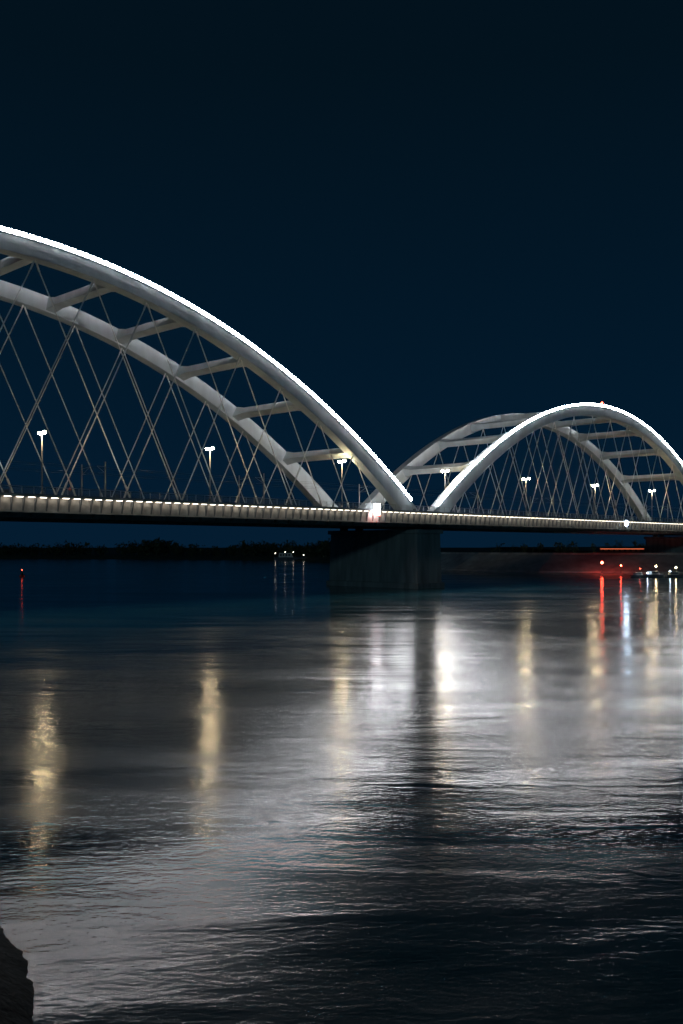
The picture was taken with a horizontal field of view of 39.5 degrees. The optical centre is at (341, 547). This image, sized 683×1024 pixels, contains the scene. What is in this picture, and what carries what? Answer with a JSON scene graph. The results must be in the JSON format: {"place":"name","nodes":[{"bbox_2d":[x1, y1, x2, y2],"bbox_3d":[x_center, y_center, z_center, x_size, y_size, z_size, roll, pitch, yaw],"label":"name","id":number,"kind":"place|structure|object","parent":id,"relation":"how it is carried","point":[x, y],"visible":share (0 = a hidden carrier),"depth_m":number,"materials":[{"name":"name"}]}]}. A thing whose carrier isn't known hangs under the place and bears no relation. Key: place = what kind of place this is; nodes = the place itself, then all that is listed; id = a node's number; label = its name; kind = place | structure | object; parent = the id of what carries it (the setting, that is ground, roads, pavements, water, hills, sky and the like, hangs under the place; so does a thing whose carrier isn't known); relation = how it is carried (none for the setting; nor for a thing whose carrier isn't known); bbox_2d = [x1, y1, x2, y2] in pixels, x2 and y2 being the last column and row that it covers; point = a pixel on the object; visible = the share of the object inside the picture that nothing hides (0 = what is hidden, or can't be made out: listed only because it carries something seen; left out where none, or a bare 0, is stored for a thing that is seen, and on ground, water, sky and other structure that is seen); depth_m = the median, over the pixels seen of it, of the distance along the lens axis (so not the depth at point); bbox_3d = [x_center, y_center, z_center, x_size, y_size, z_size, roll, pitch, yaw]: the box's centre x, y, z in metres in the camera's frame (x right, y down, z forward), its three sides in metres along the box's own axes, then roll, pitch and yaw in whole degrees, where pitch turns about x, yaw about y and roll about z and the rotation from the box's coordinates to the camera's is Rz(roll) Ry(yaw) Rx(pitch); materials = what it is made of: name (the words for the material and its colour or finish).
{"place":"outdoors","nodes":[
{"label":"outdoors","id":0,"kind":"place"},
{"bbox_2d":[0,926,33,1023],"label":"riverbank","id":1,"kind":"structure","parent":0,"point":[16,995],"depth_m":21.18,"materials":[{"name":"stone"}]},
{"bbox_2d":[0,559,682,1023],"bbox_3d":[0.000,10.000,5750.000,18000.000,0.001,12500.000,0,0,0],"label":"river water","id":2,"kind":"structure","parent":0,"point":[266,793],"depth_m":38.54,"materials":[{"name":"grey liquid"}]},
{"bbox_2d":[274,553,305,560],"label":"river barge","id":3,"kind":"object","parent":2,"relation":"on","point":[285,557],"visible":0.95,"depth_m":757.33,"materials":[{"name":"grey metal"}]},
{"bbox_2d":[0,226,682,588],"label":"arch bridge","id":4,"kind":"structure","parent":2,"relation":"in","point":[402,549],"depth_m":220.12,"materials":[{"name":"paint"}]},
{"bbox_2d":[38,430,46,493],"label":"street lamp","id":5,"kind":"object","parent":4,"relation":"on","point":[42,433],"visible":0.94,"depth_m":166.75,"materials":[{"name":"grey metal"}]},
{"bbox_2d":[81,464,89,495],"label":"catenary mast","id":6,"kind":"object","parent":4,"relation":"on","point":[81,480],"visible":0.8,"depth_m":195.07,"materials":[{"name":"grey metal"}]},
{"bbox_2d":[97,462,105,496],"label":"catenary mast","id":7,"kind":"object","parent":4,"relation":"on","point":[105,477],"visible":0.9,"depth_m":189.00,"materials":[{"name":"grey metal"}]},
{"bbox_2d":[206,447,213,501],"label":"street lamp","id":8,"kind":"object","parent":4,"relation":"on","point":[207,448],"visible":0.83,"depth_m":193.65,"materials":[{"name":"grey metal"}]},
{"bbox_2d":[255,473,264,503],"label":"catenary mast","id":9,"kind":"object","parent":4,"relation":"on","point":[263,486],"visible":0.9,"depth_m":219.31,"materials":[{"name":"grey metal"}]},
{"bbox_2d":[337,460,345,506],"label":"street lamp","id":10,"kind":"object","parent":4,"relation":"on","point":[339,461],"visible":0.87,"depth_m":221.74,"materials":[{"name":"grey metal"}]},
{"bbox_2d":[373,503,380,515],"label":"navigation sign","id":11,"kind":"object","parent":4,"relation":"attached to","point":[376,509],"visible":1,"depth_m":217.50,"materials":[{"name":"white"}]},
{"bbox_2d":[624,519,627,526],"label":"navigation light","id":12,"kind":"object","parent":4,"relation":"attached to","point":[625,523],"visible":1,"depth_m":303.75,"materials":[{"name":"silver metal"}]},
{"bbox_2d":[630,572,644,576],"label":"moored boat","id":13,"kind":"object","parent":2,"relation":"on","point":[637,574],"visible":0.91,"depth_m":326.50,"materials":[{"name":"grey"}]},
{"bbox_2d":[644,566,664,576],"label":"moored boat","id":14,"kind":"object","parent":2,"relation":"on","point":[653,574],"visible":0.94,"depth_m":326.23,"materials":[{"name":"grey"}]},
{"bbox_2d":[665,567,682,576],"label":"moored boat","id":15,"kind":"object","parent":2,"relation":"on","point":[673,574],"visible":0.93,"depth_m":326.55,"materials":[{"name":"grey"}]},
{"bbox_2d":[0,0,682,547],"label":"sky","id":16,"kind":"structure","parent":0,"point":[437,217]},
{"bbox_2d":[441,552,682,574],"bbox_3d":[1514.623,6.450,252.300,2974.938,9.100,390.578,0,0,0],"label":"concrete embankment","id":17,"kind":"structure","parent":0,"point":[545,563],"depth_m":371.95,"materials":[{"name":"black concrete"}]},
{"bbox_2d":[500,547,644,552],"bbox_3d":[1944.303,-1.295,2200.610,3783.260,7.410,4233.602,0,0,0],"label":"ground","id":18,"kind":"structure","parent":0,"point":[580,548],"depth_m":1208.36,"materials":[{"name":"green plant"}]},
{"bbox_2d":[490,540,644,552],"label":"distant trees","id":19,"kind":"object","parent":18,"relation":"on","point":[540,548],"visible":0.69,"depth_m":444.40,"materials":[{"name":"green plant"}]},
{"bbox_2d":[596,547,643,552],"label":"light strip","id":20,"kind":"object","parent":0,"point":[619,549],"visible":0.94,"depth_m":384.00,"materials":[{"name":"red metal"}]},
{"bbox_3d":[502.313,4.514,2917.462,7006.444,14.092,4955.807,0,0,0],"label":"riverbank","id":21,"kind":"object","parent":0,"visible":0},
{"bbox_2d":[0,537,330,557],"bbox_3d":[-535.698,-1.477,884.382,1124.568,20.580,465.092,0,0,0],"label":"distant treeline","id":22,"kind":"object","parent":21,"relation":"on","point":[320,549],"visible":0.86,"depth_m":861.23,"materials":[{"name":"black plant"}]}
]}

